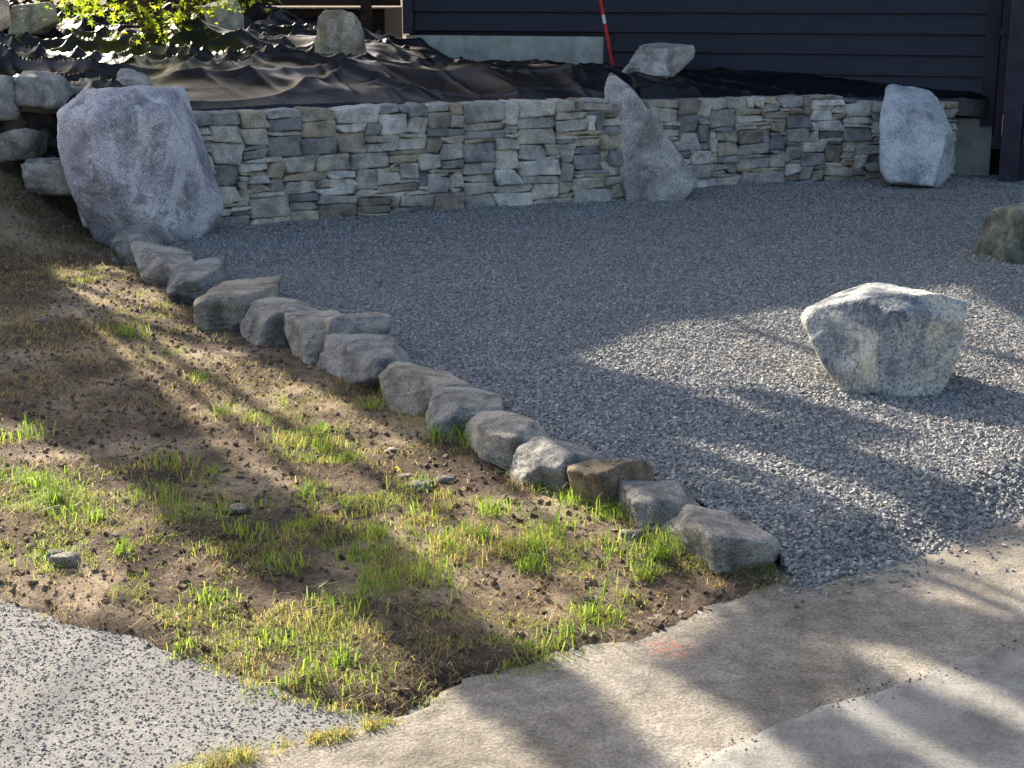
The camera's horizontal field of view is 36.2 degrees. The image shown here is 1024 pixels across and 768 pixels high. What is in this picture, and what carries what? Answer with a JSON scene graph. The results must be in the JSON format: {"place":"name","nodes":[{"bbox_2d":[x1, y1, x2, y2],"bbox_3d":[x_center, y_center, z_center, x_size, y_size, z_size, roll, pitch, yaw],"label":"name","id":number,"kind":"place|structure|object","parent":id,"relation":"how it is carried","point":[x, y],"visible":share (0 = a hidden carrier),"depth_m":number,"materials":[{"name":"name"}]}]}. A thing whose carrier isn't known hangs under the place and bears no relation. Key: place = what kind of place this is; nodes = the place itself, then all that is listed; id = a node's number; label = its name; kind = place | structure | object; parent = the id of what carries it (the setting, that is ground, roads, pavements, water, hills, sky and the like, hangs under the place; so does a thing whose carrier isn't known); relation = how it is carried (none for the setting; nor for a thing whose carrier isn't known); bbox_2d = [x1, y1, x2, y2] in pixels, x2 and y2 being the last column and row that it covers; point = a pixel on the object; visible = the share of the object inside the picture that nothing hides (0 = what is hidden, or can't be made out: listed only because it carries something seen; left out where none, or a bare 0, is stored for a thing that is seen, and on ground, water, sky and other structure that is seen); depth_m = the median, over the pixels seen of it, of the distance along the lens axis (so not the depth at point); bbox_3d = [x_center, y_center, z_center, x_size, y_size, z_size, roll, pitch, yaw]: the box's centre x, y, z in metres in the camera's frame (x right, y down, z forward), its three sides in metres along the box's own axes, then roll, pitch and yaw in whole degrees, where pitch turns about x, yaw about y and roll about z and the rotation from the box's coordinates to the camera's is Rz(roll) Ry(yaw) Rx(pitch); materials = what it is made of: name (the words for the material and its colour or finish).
{"place":"outdoors","nodes":[
{"label":"outdoors","id":0,"kind":"place"},
{"bbox_2d":[0,594,432,767],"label":"asphalt road","id":1,"kind":"structure","parent":0,"point":[113,718],"depth_m":4.28,"materials":[{"name":"grey asphalt"}]},
{"bbox_2d":[0,0,1002,716],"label":"ground","id":2,"kind":"structure","parent":0,"point":[692,600],"depth_m":5.71,"materials":[{"name":"soil"}]},
{"bbox_2d":[9,0,127,11],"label":"hedge","id":3,"kind":"object","parent":2,"relation":"on","point":[68,1],"visible":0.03,"depth_m":18.91,"materials":[{"name":"green plant"}]},
{"bbox_2d":[0,68,152,196],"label":"rock retaining pile","id":4,"kind":"object","parent":2,"relation":"on","point":[30,101],"visible":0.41,"depth_m":12.34,"materials":[{"name":"grey stone"}]},
{"bbox_2d":[75,0,96,10],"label":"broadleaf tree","id":5,"kind":"object","parent":2,"relation":"on","point":[89,4],"depth_m":20.59,"materials":[{"name":"green plant"}]},
{"bbox_2d":[110,223,164,264],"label":"edging stone","id":6,"kind":"object","parent":2,"relation":"on","point":[125,237],"visible":0.62,"depth_m":11.18,"materials":[{"name":"grey stone"}]},
{"bbox_2d":[57,85,223,245],"bbox_3d":[-2.809,-1.626,11.834,1.177,1.243,0.789,0,14,0],"label":"granite boulder","id":7,"kind":"object","parent":2,"relation":"on","point":[134,155],"visible":0.94,"depth_m":11.55,"materials":[{"name":"stone"}]},
{"bbox_2d":[130,240,193,284],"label":"edging stone","id":8,"kind":"object","parent":2,"relation":"on","point":[157,263],"visible":0.62,"depth_m":10.41,"materials":[{"name":"grey stone"}]},
{"bbox_2d":[166,258,228,302],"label":"edging stone","id":9,"kind":"object","parent":2,"relation":"on","point":[190,281],"visible":0.66,"depth_m":9.69,"materials":[{"name":"grey stone"}]},
{"bbox_2d":[194,275,282,329],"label":"edging stone","id":10,"kind":"object","parent":2,"relation":"on","point":[225,305],"visible":0.68,"depth_m":8.84,"materials":[{"name":"grey stone"}]},
{"bbox_2d":[113,0,402,38],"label":"wooden deck","id":11,"kind":"structure","parent":2,"relation":"on","point":[383,19],"depth_m":18.23,"materials":[{"name":"brown wood"}]},
{"bbox_2d":[239,297,318,346],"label":"edging stone","id":12,"kind":"object","parent":2,"relation":"on","point":[262,323],"visible":0.5,"depth_m":8.50,"materials":[{"name":"grey stone"}]},
{"bbox_2d":[283,310,341,363],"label":"edging stone","id":13,"kind":"object","parent":2,"relation":"on","point":[305,333],"visible":0.42,"depth_m":8.12,"materials":[{"name":"grey stone"}]},
{"bbox_2d":[324,312,391,334],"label":"edging stone","id":14,"kind":"object","parent":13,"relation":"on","point":[372,323],"visible":0.87,"depth_m":8.05,"materials":[{"name":"grey stone"}]},
{"bbox_2d":[37,317,645,566],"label":"loose stones","id":15,"kind":"object","parent":2,"relation":"on","point":[61,556],"visible":0.84,"depth_m":5.70,"materials":[{"name":"grey stone"}]},
{"bbox_2d":[83,345,646,625],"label":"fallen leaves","id":16,"kind":"object","parent":2,"relation":"on","point":[178,617],"visible":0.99,"depth_m":4.92,"materials":[{"name":"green plant"}]},
{"bbox_2d":[316,333,415,386],"bbox_3d":[-0.693,-0.082,7.781,0.395,0.246,0.690,-9,17,-32],"label":"edging stone","id":17,"kind":"object","parent":2,"relation":"on","point":[364,359],"visible":0.66,"depth_m":7.71,"materials":[{"name":"grey stone"}]},
{"bbox_2d":[0,172,801,767],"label":"grass","id":18,"kind":"structure","parent":2,"relation":"on","point":[376,532],"depth_m":5.38,"materials":[{"name":"green plant"}]},
{"bbox_2d":[378,361,470,415],"bbox_3d":[-0.446,0.044,7.366,0.374,0.247,0.607,-5,15,-20],"label":"edging stone","id":19,"kind":"object","parent":2,"relation":"on","point":[406,387],"visible":0.66,"depth_m":7.21,"materials":[{"name":"grey stone"}]},
{"bbox_2d":[425,386,502,436],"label":"edging stone","id":20,"kind":"object","parent":2,"relation":"on","point":[460,403],"visible":0.62,"depth_m":6.86,"materials":[{"name":"grey stone"}]},
{"bbox_2d":[465,410,547,469],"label":"edging stone","id":21,"kind":"object","parent":2,"relation":"on","point":[497,438],"visible":0.6,"depth_m":6.39,"materials":[{"name":"grey stone"}]},
{"bbox_2d":[0,169,1021,767],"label":"soil debris","id":22,"kind":"object","parent":2,"relation":"on","point":[342,557],"visible":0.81,"depth_m":6.08,"materials":[{"name":"brown soil"}]},
{"bbox_2d":[507,435,605,492],"bbox_3d":[0.164,0.324,6.205,0.380,0.243,0.484,-10,17,-35],"label":"edging stone","id":23,"kind":"object","parent":2,"relation":"on","point":[542,458],"visible":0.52,"depth_m":6.04,"materials":[{"name":"grey stone"}]},
{"bbox_2d":[164,168,1023,619],"bbox_3d":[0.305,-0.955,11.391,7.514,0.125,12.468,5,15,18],"label":"gravel","id":24,"kind":"structure","parent":2,"relation":"on","point":[920,422],"depth_m":8.41,"materials":[{"name":"grey gravel"}]},
{"bbox_2d":[77,94,959,229],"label":"stone wall","id":25,"kind":"structure","parent":24,"relation":"on","point":[598,161],"depth_m":13.49,"materials":[{"name":"grey stone"}]},
{"bbox_2d":[0,0,987,117],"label":"landscape fabric","id":26,"kind":"object","parent":25,"relation":"on","point":[272,58],"visible":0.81,"depth_m":14.37,"materials":[{"name":"black fabric"}]},
{"bbox_2d":[0,0,9,31],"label":"garden rock","id":27,"kind":"object","parent":26,"relation":"on","point":[4,14],"visible":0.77,"depth_m":15.77,"materials":[{"name":"grey stone"}]},
{"bbox_2d":[8,2,57,35],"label":"garden rock","id":28,"kind":"object","parent":26,"relation":"on","point":[33,15],"visible":0.84,"depth_m":15.30,"materials":[{"name":"grey stone"}]},
{"bbox_2d":[19,0,281,47],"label":"japanese maple","id":29,"kind":"object","parent":26,"relation":"on","point":[144,8],"visible":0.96,"depth_m":15.07,"materials":[{"name":"green plant"}]},
{"bbox_2d":[204,0,243,29],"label":"garden rock","id":30,"kind":"object","parent":26,"relation":"on","point":[224,20],"visible":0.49,"depth_m":16.04,"materials":[{"name":"grey stone"}]},
{"bbox_2d":[315,9,366,54],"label":"angular rock","id":31,"kind":"object","parent":26,"relation":"on","point":[339,31],"visible":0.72,"depth_m":14.68,"materials":[{"name":"grey stone"}]},
{"bbox_2d":[599,0,614,66],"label":"surveying pole","id":32,"kind":"object","parent":26,"relation":"on","point":[606,32],"visible":0.88,"depth_m":16.34,"materials":[{"name":"red metal"}]},
{"bbox_2d":[621,61,669,78],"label":"flat rock","id":33,"kind":"object","parent":26,"relation":"on","point":[657,68],"visible":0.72,"depth_m":15.36,"materials":[{"name":"grey stone"}]},
{"bbox_2d":[629,43,694,78],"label":"rounded rock","id":34,"kind":"object","parent":26,"relation":"on","point":[676,58],"visible":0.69,"depth_m":15.72,"materials":[{"name":"grey stone"}]},
{"bbox_2d":[604,73,696,200],"bbox_3d":[1.244,-2.255,14.466,0.846,1.197,1.286,0,14,0],"label":"standing boulder","id":35,"kind":"object","parent":24,"relation":"on","point":[654,167],"visible":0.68,"depth_m":13.93,"materials":[{"name":"grey stone"}]},
{"bbox_2d":[800,283,966,396],"bbox_3d":[1.752,-0.188,7.466,0.755,0.580,0.694,0,14,0],"label":"quartz boulder","id":36,"kind":"object","parent":24,"relation":"on","point":[879,339],"visible":0.86,"depth_m":7.17,"materials":[{"name":"grey stone"}]},
{"bbox_2d":[879,84,954,187],"bbox_3d":[3.894,-2.326,15.099,0.706,1.088,0.919,5,15,20],"label":"white boulder","id":37,"kind":"object","parent":24,"relation":"on","point":[916,146],"visible":0.95,"depth_m":14.78,"materials":[{"name":"stone"}]},
{"bbox_2d":[566,459,654,507],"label":"edging stone","id":38,"kind":"object","parent":2,"relation":"on","point":[594,478],"visible":0.58,"depth_m":5.81,"materials":[{"name":"stone"}]},
{"bbox_2d":[618,480,699,532],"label":"edging stone","id":39,"kind":"object","parent":2,"relation":"on","point":[667,500],"visible":0.49,"depth_m":5.60,"materials":[{"name":"grey stone"}]},
{"bbox_2d":[406,35,992,175],"bbox_3d":[1.876,-2.948,16.898,6.358,1.545,0.312,5,15,18],"label":"foundation","id":40,"kind":"object","parent":2,"relation":"on","point":[972,147],"visible":0.21,"depth_m":17.03,"materials":[{"name":"concrete"}]},
{"bbox_2d":[409,0,1011,135],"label":"walls","id":41,"kind":"structure","parent":2,"relation":"on","point":[514,33],"depth_m":17.19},
{"bbox_2d":[413,0,988,117],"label":"siding boards","id":42,"kind":"object","parent":41,"relation":"attached to","point":[936,44],"visible":0.75,"depth_m":16.22,"materials":[{"name":"wood"}]},
{"bbox_2d":[402,0,1002,126],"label":"corner boards","id":43,"kind":"object","parent":41,"relation":"attached to","point":[994,18],"visible":0.58,"depth_m":15.64,"materials":[{"name":"wood"}]},
{"bbox_2d":[660,504,781,573],"bbox_3d":[0.726,0.532,5.407,0.311,0.192,0.438,-5,15,-20],"label":"edging stone","id":44,"kind":"object","parent":2,"relation":"on","point":[720,541],"visible":0.85,"depth_m":5.25,"materials":[{"name":"grey stone"}]},
{"bbox_2d":[973,203,1023,264],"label":"mossy boulder","id":45,"kind":"object","parent":2,"relation":"on","point":[1001,237],"visible":0.78,"depth_m":10.78,"materials":[{"name":"grey stone"}]},
{"bbox_2d":[1018,105,1023,180],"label":"bay walls","id":46,"kind":"structure","parent":2,"relation":"on","point":[1021,169],"depth_m":15.35,"materials":[{"name":"wood"}]},
{"bbox_2d":[991,0,1023,182],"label":"corner trim","id":47,"kind":"object","parent":46,"relation":"attached to","point":[1009,129],"visible":0.87,"depth_m":15.23,"materials":[{"name":"wood"}]},
{"bbox_2d":[216,516,1023,767],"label":"driveway","id":48,"kind":"structure","parent":0,"point":[693,694],"depth_m":4.44,"materials":[{"name":"grey concrete"}]},
{"bbox_2d":[697,637,1023,767],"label":"concrete pavement","id":49,"kind":"structure","parent":0,"point":[954,719],"depth_m":4.12,"materials":[{"name":"grey concrete"}]}
]}

